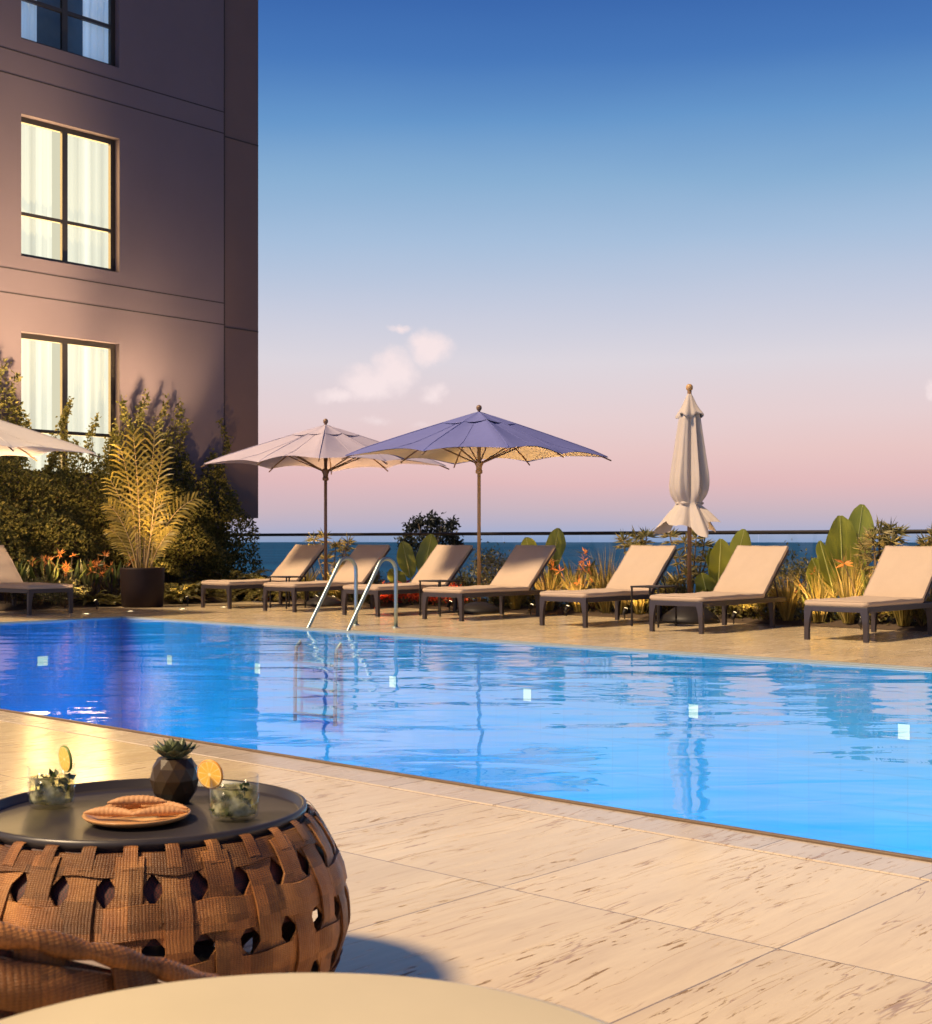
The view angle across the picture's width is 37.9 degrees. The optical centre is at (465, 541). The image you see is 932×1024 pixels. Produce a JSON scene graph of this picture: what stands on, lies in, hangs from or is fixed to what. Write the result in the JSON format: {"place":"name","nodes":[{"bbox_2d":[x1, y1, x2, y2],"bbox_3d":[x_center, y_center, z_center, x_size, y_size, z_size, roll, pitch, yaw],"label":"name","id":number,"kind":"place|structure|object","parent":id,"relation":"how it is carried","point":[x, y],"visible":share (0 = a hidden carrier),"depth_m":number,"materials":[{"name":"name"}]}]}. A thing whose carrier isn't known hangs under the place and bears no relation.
{"place":"outdoors","nodes":[
{"label":"outdoors","id":0,"kind":"place"},
{"bbox_2d":[0,0,257,600],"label":"hotel building","id":1,"kind":"structure","parent":0,"point":[129,199],"depth_m":24.07,"materials":[{"name":"paint"}]},
{"bbox_2d":[21,333,114,476],"bbox_3d":[-6.959,-2.300,23.368,0.345,2.660,2.293,0,0,42],"label":"window","id":2,"kind":"structure","parent":1,"relation":"in","point":[53,369],"depth_m":23.45,"materials":[{"name":"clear glass"}]},
{"bbox_2d":[21,116,114,271],"bbox_3d":[-6.959,-5.907,23.368,0.345,2.655,2.293,0,0,42],"label":"window","id":3,"kind":"structure","parent":1,"relation":"in","point":[68,175],"depth_m":23.44,"materials":[{"name":"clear glass"}]},
{"bbox_2d":[21,0,114,65],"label":"window","id":4,"kind":"structure","parent":1,"relation":"in","point":[84,28],"depth_m":23.65,"materials":[{"name":"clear glass"}]},
{"bbox_2d":[0,595,271,610],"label":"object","id":5,"kind":"structure","parent":0,"point":[21,605],"depth_m":21.71,"materials":[{"name":"soil"}]},
{"bbox_2d":[1,560,29,602],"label":"flowering plant","id":6,"kind":"object","parent":5,"relation":"on","point":[23,572],"visible":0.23,"depth_m":21.10,"materials":[{"name":"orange plant"}]},
{"bbox_2d":[0,455,33,568],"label":"climbing shrub","id":7,"kind":"object","parent":5,"relation":"on","point":[7,529],"visible":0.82,"depth_m":21.48,"materials":[{"name":"green plant"}]},
{"bbox_2d":[0,358,59,600],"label":"climbing shrub","id":8,"kind":"object","parent":5,"relation":"on","point":[24,484],"visible":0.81,"depth_m":21.90,"materials":[{"name":"green plant"}]},
{"bbox_2d":[7,571,65,607],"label":"leafy shrub","id":9,"kind":"object","parent":5,"relation":"on","point":[39,598],"visible":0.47,"depth_m":20.92,"materials":[{"name":"green plant"}]},
{"bbox_2d":[16,549,72,601],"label":"flowering plant","id":10,"kind":"object","parent":5,"relation":"on","point":[50,573],"visible":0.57,"depth_m":21.40,"materials":[{"name":"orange plant"}]},
{"bbox_2d":[36,553,85,602],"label":"flowering plant","id":11,"kind":"object","parent":5,"relation":"on","point":[75,575],"visible":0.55,"depth_m":21.70,"materials":[{"name":"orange plant"}]},
{"bbox_2d":[26,396,99,599],"bbox_3d":[-6.639,-0.718,22.365,1.029,3.482,1.189,0,0,42],"label":"climbing shrub","id":12,"kind":"object","parent":5,"relation":"on","point":[59,489],"visible":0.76,"depth_m":22.36,"materials":[{"name":"green plant"}]},
{"bbox_2d":[49,573,98,606],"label":"leafy shrub","id":13,"kind":"object","parent":5,"relation":"on","point":[64,603],"visible":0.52,"depth_m":21.29,"materials":[{"name":"green plant"}]},
{"bbox_2d":[67,590,115,604],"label":"fern bush","id":14,"kind":"object","parent":5,"relation":"on","point":[88,599],"visible":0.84,"depth_m":21.75,"materials":[{"name":"green plant"}]},
{"bbox_2d":[80,551,117,596],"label":"flowering plant","id":15,"kind":"object","parent":5,"relation":"on","point":[87,575],"visible":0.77,"depth_m":21.99,"materials":[{"name":"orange plant"}]},
{"bbox_2d":[58,412,142,597],"bbox_3d":[-6.089,-0.607,22.971,1.035,3.262,1.475,0,0,42],"label":"climbing shrub","id":16,"kind":"object","parent":5,"relation":"on","point":[93,491],"visible":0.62,"depth_m":22.95,"materials":[{"name":"green plant"}]},
{"bbox_2d":[98,595,120,603],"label":"fern bush","id":17,"kind":"object","parent":5,"relation":"on","point":[117,598],"visible":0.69,"depth_m":21.85,"materials":[{"name":"green plant"}]},
{"bbox_2d":[86,555,134,602],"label":"flowering plant","id":18,"kind":"object","parent":5,"relation":"on","point":[115,577],"visible":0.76,"depth_m":22.20,"materials":[{"name":"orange plant"}]},
{"bbox_2d":[102,389,184,576],"bbox_3d":[-5.521,-0.855,23.554,1.112,3.758,1.276,0,0,42],"label":"climbing shrub","id":19,"kind":"object","parent":5,"relation":"on","point":[163,562],"visible":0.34,"depth_m":23.77,"materials":[{"name":"green plant"}]},
{"bbox_2d":[164,583,208,602],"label":"fern bush","id":20,"kind":"object","parent":5,"relation":"on","point":[171,591],"visible":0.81,"depth_m":22.67,"materials":[{"name":"green plant"}]},
{"bbox_2d":[148,393,226,592],"bbox_3d":[-4.978,-0.825,24.183,1.091,3.697,1.207,0,0,42],"label":"climbing shrub","id":21,"kind":"object","parent":5,"relation":"on","point":[191,522],"visible":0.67,"depth_m":24.32,"materials":[{"name":"green plant"}]},
{"bbox_2d":[164,581,238,600],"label":"fern bush","id":22,"kind":"object","parent":5,"relation":"on","point":[195,586],"visible":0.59,"depth_m":23.05,"materials":[{"name":"green plant"}]},
{"bbox_2d":[171,573,255,598],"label":"fern bush","id":23,"kind":"object","parent":5,"relation":"on","point":[193,579],"visible":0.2,"depth_m":24.02,"materials":[{"name":"green plant"}]},
{"bbox_2d":[194,418,264,579],"bbox_3d":[-4.404,-0.641,24.866,1.011,3.332,1.286,0,0,42],"label":"climbing shrub","id":24,"kind":"object","parent":5,"relation":"on","point":[231,545],"visible":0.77,"depth_m":24.99,"materials":[{"name":"green plant"}]},
{"bbox_2d":[197,569,270,600],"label":"fern bush","id":25,"kind":"object","parent":5,"relation":"on","point":[252,574],"visible":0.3,"depth_m":24.04,"materials":[{"name":"green plant"}]},
{"bbox_2d":[0,600,931,1023],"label":"pool deck","id":26,"kind":"structure","parent":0,"point":[608,924],"depth_m":4.06,"materials":[{"name":"stone"}]},
{"bbox_2d":[0,545,72,614],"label":"sun lounger","id":27,"kind":"object","parent":26,"relation":"on","point":[11,582],"visible":1,"depth_m":19.85,"materials":[{"name":"fabric"}]},
{"bbox_2d":[0,420,99,461],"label":"parasol","id":28,"kind":"object","parent":26,"relation":"on","point":[16,440],"visible":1,"depth_m":18.99,"materials":[{"name":"beige fabric"}]},
{"bbox_2d":[0,921,221,1019],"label":"woven tub chair","id":29,"kind":"object","parent":26,"relation":"on","point":[41,968],"visible":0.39,"depth_m":1.48,"materials":[{"name":"brown wicker"}]},
{"bbox_2d":[101,425,204,607],"bbox_3d":[-5.021,-0.410,21.700,1.668,2.921,0.702,0,0,21],"label":"potted palm","id":30,"kind":"object","parent":26,"relation":"on","point":[142,586],"visible":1,"depth_m":21.70,"materials":[{"name":"plant"}]},
{"bbox_2d":[0,778,350,976],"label":"woven drum table","id":31,"kind":"object","parent":26,"relation":"on","point":[194,885],"visible":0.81,"depth_m":2.76,"materials":[{"name":"brown wicker"}]},
{"bbox_2d":[27,745,76,809],"bbox_3d":[-0.969,0.549,3.178,0.112,0.145,0.108,0,0,0],"label":"cocktail tumbler","id":32,"kind":"object","parent":31,"relation":"on","point":[56,794],"visible":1,"depth_m":3.16,"materials":[{"name":"clear glass"}]},
{"bbox_2d":[82,806,190,828],"bbox_3d":[-0.731,0.611,3.013,0.236,0.019,0.236,0,0,0],"label":"serving plate","id":33,"kind":"object","parent":31,"relation":"on","point":[132,822],"visible":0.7,"depth_m":2.97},
{"bbox_2d":[83,806,136,816],"bbox_3d":[-0.781,0.595,2.988,0.126,0.023,0.024,0,0,10],"label":"finger pastry","id":34,"kind":"object","parent":33,"relation":"on","point":[108,811],"visible":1,"depth_m":2.98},
{"bbox_2d":[107,795,166,804],"bbox_3d":[-0.731,0.576,3.018,0.131,0.022,0.023,0,0,-6],"label":"finger pastry","id":35,"kind":"object","parent":33,"relation":"on","point":[139,800],"visible":1,"depth_m":3.01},
{"bbox_2d":[130,806,187,816],"bbox_3d":[-0.677,0.595,2.993,0.126,0.023,0.024,0,0,-16],"label":"finger pastry","id":36,"kind":"object","parent":33,"relation":"on","point":[160,811],"visible":1,"depth_m":2.98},
{"bbox_2d":[140,801,187,809],"bbox_3d":[-0.684,0.594,3.053,0.131,0.023,0.024,0,0,12],"label":"finger pastry","id":37,"kind":"object","parent":33,"relation":"on","point":[174,804],"visible":0.48,"depth_m":3.04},
{"bbox_2d":[150,737,198,803],"bbox_3d":[-0.694,0.546,3.237,0.115,0.151,0.117,0,0,0],"label":"succulent pot","id":38,"kind":"object","parent":31,"relation":"on","point":[173,777],"visible":0.99,"depth_m":3.20,"materials":[{"name":"ceramic"}]},
{"bbox_2d":[197,759,258,822],"bbox_3d":[-0.523,0.565,3.038,0.118,0.156,0.114,0,0,-42],"label":"cocktail tumbler","id":39,"kind":"object","parent":31,"relation":"on","point":[209,773],"visible":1,"depth_m":3.02,"materials":[{"name":"clear glass"}]},
{"bbox_2d":[201,544,323,608],"bbox_3d":[-3.268,0.550,22.060,0.720,1.000,2.018,0,0,42],"label":"sun lounger","id":40,"kind":"object","parent":26,"relation":"on","point":[299,560],"visible":0.83,"depth_m":22.29,"materials":[{"name":"fabric"}]},
{"bbox_2d":[269,576,306,608],"bbox_3d":[-2.817,0.800,21.442,0.420,0.500,0.420,0,0,42],"label":"side table","id":41,"kind":"object","parent":26,"relation":"on","point":[288,603],"visible":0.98,"depth_m":21.42,"materials":[{"name":"black metal"}]},
{"bbox_2d":[0,973,607,1023],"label":"round side table","id":42,"kind":"object","parent":26,"relation":"on","point":[315,998],"visible":1,"depth_m":1.32,"materials":[{"name":"beige metal"}]},
{"bbox_2d":[201,419,448,606],"bbox_3d":[-2.291,-0.477,22.140,2.872,3.054,2.871,0,0,42],"label":"parasol","id":43,"kind":"object","parent":26,"relation":"on","point":[325,448],"visible":0.9,"depth_m":21.94,"materials":[{"name":"fabric"}]},
{"bbox_2d":[263,544,390,611],"bbox_3d":[-2.126,0.550,21.032,0.720,1.000,2.018,0,0,42],"label":"sun lounger","id":44,"kind":"object","parent":26,"relation":"on","point":[366,558],"visible":0.87,"depth_m":21.25,"materials":[{"name":"fabric"}]},
{"bbox_2d":[293,556,399,725],"bbox_3d":[-1.455,1.169,16.402,0.807,1.963,1.110,0,0,42],"label":"pool ladder","id":45,"kind":"object","parent":26,"relation":"attached to","point":[354,619],"visible":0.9,"depth_m":16.51,"materials":[{"name":"silver metal"}]},
{"bbox_2d":[342,545,473,616],"bbox_3d":[-0.819,0.550,19.856,0.720,1.000,2.018,0,0,42],"label":"sun lounger","id":46,"kind":"object","parent":26,"relation":"on","point":[444,562],"visible":0.84,"depth_m":20.12,"materials":[{"name":"fabric"}]},
{"bbox_2d":[419,580,459,616],"bbox_3d":[-0.375,0.800,19.244,0.420,0.500,0.420,0,0,42],"label":"side table","id":47,"kind":"object","parent":26,"relation":"on","point":[439,611],"visible":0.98,"depth_m":19.20,"materials":[{"name":"black metal"}]},
{"bbox_2d":[0,711,931,880],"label":"pool coping","id":48,"kind":"object","parent":26,"relation":"on","point":[905,867],"visible":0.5,"depth_m":5.34,"materials":[{"name":"stone"}]},
{"bbox_2d":[0,648,931,857],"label":"pool basin","id":49,"kind":"object","parent":26,"relation":"in","point":[851,784],"visible":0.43,"depth_m":12.96,"materials":[{"name":"tile"}]},
{"bbox_2d":[0,709,931,861],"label":"pool lip","id":50,"kind":"object","parent":49,"relation":"on","point":[865,849],"visible":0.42,"depth_m":5.54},
{"bbox_2d":[0,616,931,670],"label":"pool gutter","id":51,"kind":"object","parent":49,"relation":"on","point":[609,648],"visible":0.45,"depth_m":13.92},
{"bbox_2d":[688,705,698,718],"bbox_3d":[2.117,1.580,12.622,0.114,0.139,0.007,0,0,42],"label":"pool light","id":52,"kind":"object","parent":49,"relation":"attached to","point":[693,708],"visible":0.64,"depth_m":12.62,"materials":[{"name":"glass"}]},
{"bbox_2d":[897,723,910,740],"bbox_3d":[3.634,1.580,11.256,0.114,0.139,0.007,0,0,42],"label":"pool light","id":53,"kind":"object","parent":49,"relation":"attached to","point":[904,731],"visible":0.96,"depth_m":11.26,"materials":[{"name":"glass"}]},
{"bbox_2d":[342,405,611,613],"bbox_3d":[0.191,-0.477,19.905,2.872,3.054,2.871,0,0,34],"label":"parasol","id":54,"kind":"object","parent":26,"relation":"on","point":[476,438],"visible":1,"depth_m":19.68,"materials":[{"name":"blue fabric"}]},
{"bbox_2d":[422,545,555,620],"bbox_3d":[0.354,0.550,18.799,0.720,1.000,2.018,0,0,42],"label":"sun lounger","id":55,"kind":"object","parent":26,"relation":"on","point":[521,570],"visible":0.98,"depth_m":19.02,"materials":[{"name":"fabric"}]},
{"bbox_2d":[229,529,929,617],"bbox_3d":[6.350,0.459,16.755,31.015,1.222,0.090,0,0,42],"label":"glass balustrade","id":56,"kind":"object","parent":26,"relation":"on","point":[924,531],"visible":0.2,"depth_m":21.36,"materials":[{"name":"glass"}]},
{"bbox_2d":[539,545,676,627],"bbox_3d":[1.860,0.550,17.443,0.720,1.000,2.018,0,0,42],"label":"sun lounger","id":57,"kind":"object","parent":26,"relation":"on","point":[643,565],"visible":0.91,"depth_m":17.71,"materials":[{"name":"fabric"}]},
{"bbox_2d":[630,585,677,627],"bbox_3d":[2.329,0.800,16.809,0.420,0.500,0.420,0,0,42],"label":"side table","id":58,"kind":"object","parent":26,"relation":"on","point":[650,587],"visible":0.92,"depth_m":16.79,"materials":[{"name":"black metal"}]},
{"bbox_2d":[654,384,719,623],"bbox_3d":[2.909,-0.495,17.565,0.842,3.090,0.770,0,0,42],"label":"folded parasol","id":59,"kind":"object","parent":26,"relation":"on","point":[689,480],"visible":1,"depth_m":17.42,"materials":[{"name":"white fabric"}]},
{"bbox_2d":[649,545,788,633],"bbox_3d":[3.083,0.550,16.342,0.720,1.000,2.018,0,0,42],"label":"sun lounger","id":60,"kind":"object","parent":26,"relation":"on","point":[749,575],"visible":1,"depth_m":16.59,"materials":[{"name":"fabric"}]},
{"bbox_2d":[804,546,931,642],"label":"sun lounger","id":61,"kind":"object","parent":26,"relation":"on","point":[901,578],"visible":1,"depth_m":15.25,"materials":[{"name":"fabric"}]},
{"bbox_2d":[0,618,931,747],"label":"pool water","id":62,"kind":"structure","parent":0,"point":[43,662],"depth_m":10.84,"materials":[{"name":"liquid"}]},
{"bbox_2d":[225,0,931,541],"label":"sky","id":63,"kind":"structure","parent":0,"point":[561,219],"materials":[{"name":"blue"}]},
{"bbox_2d":[226,542,931,611],"bbox_3d":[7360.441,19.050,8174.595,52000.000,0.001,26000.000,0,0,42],"label":"sea water","id":64,"kind":"structure","parent":0,"point":[273,555],"depth_m":2137.32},
{"bbox_2d":[252,596,926,630],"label":"planting bed ground","id":65,"kind":"structure","parent":0,"point":[886,624],"depth_m":18.40,"materials":[{"name":"soil"}]},
{"bbox_2d":[231,574,287,600],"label":"fern bush","id":66,"kind":"object","parent":65,"relation":"on","point":[251,592],"visible":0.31,"depth_m":23.51,"materials":[{"name":"green plant"}]},
{"bbox_2d":[246,588,320,600],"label":"fern bush","id":67,"kind":"object","parent":65,"relation":"on","point":[275,595],"visible":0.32,"depth_m":23.41,"materials":[{"name":"green plant"}]},
{"bbox_2d":[299,566,321,598],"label":"grass clump","id":68,"kind":"object","parent":65,"relation":"on","point":[308,578],"visible":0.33,"depth_m":23.36,"materials":[{"name":"plant"}]},
{"bbox_2d":[305,528,356,595],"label":"spiky rosette shrub","id":69,"kind":"object","parent":65,"relation":"on","point":[339,546],"visible":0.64,"depth_m":23.42,"materials":[{"name":"green plant"}]},
{"bbox_2d":[392,580,416,603],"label":"leafy shrub","id":70,"kind":"object","parent":65,"relation":"on","point":[401,597],"visible":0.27,"depth_m":21.65,"materials":[{"name":"red plant"}]},
{"bbox_2d":[387,534,437,600],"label":"paddle leaf plant","id":71,"kind":"object","parent":65,"relation":"on","point":[407,562],"visible":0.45,"depth_m":21.93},
{"bbox_2d":[450,567,492,601],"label":"leafy shrub","id":72,"kind":"object","parent":65,"relation":"on","point":[466,582],"visible":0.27,"depth_m":21.30,"materials":[{"name":"green plant"}]},
{"bbox_2d":[465,539,509,603],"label":"leafy shrub","id":73,"kind":"object","parent":65,"relation":"on","point":[491,561],"visible":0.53,"depth_m":20.93,"materials":[{"name":"green plant"}]},
{"bbox_2d":[492,595,532,607],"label":"leafy shrub","id":74,"kind":"object","parent":65,"relation":"on","point":[522,596],"visible":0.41,"depth_m":20.10,"materials":[{"name":"green plant"}]},
{"bbox_2d":[506,595,522,608],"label":"grass clump","id":75,"kind":"object","parent":65,"relation":"on","point":[515,604],"visible":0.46,"depth_m":20.07,"materials":[{"name":"plant"}]},
{"bbox_2d":[521,528,565,588],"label":"paddle leaf plant","id":76,"kind":"object","parent":65,"relation":"on","point":[556,537],"visible":0.28,"depth_m":20.21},
{"bbox_2d":[534,563,566,610],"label":"grass clump","id":77,"kind":"object","parent":65,"relation":"on","point":[550,605],"visible":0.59,"depth_m":19.64,"materials":[{"name":"plant"}]},
{"bbox_2d":[544,559,569,607],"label":"flowering plant","id":78,"kind":"object","parent":65,"relation":"on","point":[545,575],"visible":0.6,"depth_m":19.73,"materials":[{"name":"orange plant"}]},
{"bbox_2d":[549,547,597,607],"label":"flowering plant","id":79,"kind":"object","parent":65,"relation":"on","point":[582,566],"visible":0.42,"depth_m":19.74,"materials":[{"name":"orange plant"}]},
{"bbox_2d":[556,564,594,611],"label":"grass clump","id":80,"kind":"object","parent":65,"relation":"on","point":[577,605],"visible":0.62,"depth_m":19.28,"materials":[{"name":"plant"}]},
{"bbox_2d":[568,560,604,609],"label":"flowering plant","id":81,"kind":"object","parent":65,"relation":"on","point":[576,583],"visible":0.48,"depth_m":19.27,"materials":[{"name":"orange plant"}]},
{"bbox_2d":[570,548,620,612],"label":"grass clump","id":82,"kind":"object","parent":65,"relation":"on","point":[605,606],"visible":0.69,"depth_m":19.02,"materials":[{"name":"plant"}]},
{"bbox_2d":[271,588,924,625],"bbox_3d":[5.901,0.859,16.156,24.471,0.525,1.253,0,0,42],"label":"ground cover","id":83,"kind":"object","parent":65,"relation":"on","point":[610,608],"visible":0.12,"depth_m":18.98,"materials":[{"name":"green plant"}]},
{"bbox_2d":[600,566,629,613],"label":"grass clump","id":84,"kind":"object","parent":65,"relation":"on","point":[623,604],"visible":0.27,"depth_m":18.79,"materials":[{"name":"plant"}]},
{"bbox_2d":[610,526,658,553],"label":"spiky rosette shrub","id":85,"kind":"object","parent":65,"relation":"on","point":[641,536],"visible":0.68,"depth_m":19.27,"materials":[{"name":"green plant"}]},
{"bbox_2d":[630,599,648,613],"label":"grass clump","id":86,"kind":"object","parent":65,"relation":"on","point":[637,606],"visible":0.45,"depth_m":18.65,"materials":[{"name":"plant"}]},
{"bbox_2d":[642,587,685,612],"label":"leafy shrub","id":87,"kind":"object","parent":65,"relation":"on","point":[668,607],"visible":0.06,"depth_m":18.33,"materials":[{"name":"green plant"}]},
{"bbox_2d":[659,527,715,592],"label":"spiky rosette shrub","id":88,"kind":"object","parent":65,"relation":"on","point":[697,559],"visible":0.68,"depth_m":18.41,"materials":[{"name":"green plant"}]},
{"bbox_2d":[695,529,750,613],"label":"paddle leaf plant","id":89,"kind":"object","parent":65,"relation":"on","point":[719,554],"visible":0.66,"depth_m":18.15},
{"bbox_2d":[708,603,758,617],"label":"leafy shrub","id":90,"kind":"object","parent":65,"relation":"on","point":[732,608],"visible":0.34,"depth_m":17.62,"materials":[{"name":"green plant"}]},
{"bbox_2d":[743,591,799,619],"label":"leafy shrub","id":91,"kind":"object","parent":65,"relation":"on","point":[762,606],"visible":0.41,"depth_m":17.34,"materials":[{"name":"green plant"}]},
{"bbox_2d":[769,565,806,620],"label":"grass clump","id":92,"kind":"object","parent":65,"relation":"on","point":[787,607],"visible":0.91,"depth_m":17.07,"materials":[{"name":"plant"}]},
{"bbox_2d":[765,541,817,615],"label":"leafy shrub","id":93,"kind":"object","parent":65,"relation":"on","point":[798,569],"visible":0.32,"depth_m":17.32,"materials":[{"name":"green plant"}]},
{"bbox_2d":[771,588,811,618],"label":"leafy shrub","id":94,"kind":"object","parent":65,"relation":"on","point":[800,601],"visible":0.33,"depth_m":17.14,"materials":[{"name":"green plant"}]},
{"bbox_2d":[789,567,826,605],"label":"flowering plant","id":95,"kind":"object","parent":65,"relation":"on","point":[803,597],"visible":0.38,"depth_m":17.09,"materials":[{"name":"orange plant"}]},
{"bbox_2d":[791,566,843,621],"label":"grass clump","id":96,"kind":"object","parent":65,"relation":"on","point":[818,616],"visible":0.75,"depth_m":16.80,"materials":[{"name":"plant"}]},
{"bbox_2d":[806,504,873,619],"bbox_3d":[4.641,0.275,16.826,0.844,1.480,0.224,0,0,0],"label":"paddle leaf plant","id":97,"kind":"object","parent":65,"relation":"on","point":[842,535],"visible":0.62,"depth_m":16.84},
{"bbox_2d":[805,549,878,623],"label":"grass clump","id":98,"kind":"object","parent":65,"relation":"on","point":[847,590],"visible":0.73,"depth_m":16.52,"materials":[{"name":"plant"}]},
{"bbox_2d":[834,559,870,622],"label":"flowering plant","id":99,"kind":"object","parent":65,"relation":"on","point":[847,563],"visible":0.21,"depth_m":16.35,"materials":[{"name":"orange plant"}]},
{"bbox_2d":[852,593,893,623],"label":"leafy shrub","id":100,"kind":"object","parent":65,"relation":"on","point":[890,613],"visible":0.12,"depth_m":16.34,"materials":[{"name":"green plant"}]},
{"bbox_2d":[848,517,910,615],"bbox_3d":[5.087,0.333,16.543,0.780,1.343,0.778,0,0,0],"label":"spiky rosette shrub","id":101,"kind":"object","parent":65,"relation":"on","point":[890,537],"visible":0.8,"depth_m":16.53,"materials":[{"name":"green plant"}]},
{"bbox_2d":[893,595,929,625],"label":"grass clump","id":102,"kind":"object","parent":65,"relation":"on","point":[900,615],"visible":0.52,"depth_m":16.05,"materials":[{"name":"plant"}]},
{"bbox_2d":[904,597,931,625],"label":"leafy shrub","id":103,"kind":"object","parent":65,"relation":"on","point":[918,612],"visible":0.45,"depth_m":15.99,"materials":[{"name":"green plant"}]},
{"bbox_2d":[915,524,931,598],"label":"spiky rosette shrub","id":104,"kind":"object","parent":65,"relation":"on","point":[920,541],"visible":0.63,"depth_m":16.26,"materials":[{"name":"green plant"}]},
{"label":"hillside terrain","id":105,"kind":"structure","parent":0,"visible":0},
{"bbox_2d":[394,509,464,558],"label":"dark tree","id":106,"kind":"object","parent":105,"relation":"on","point":[432,521],"visible":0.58,"depth_m":45.97,"materials":[{"name":"green plant"}]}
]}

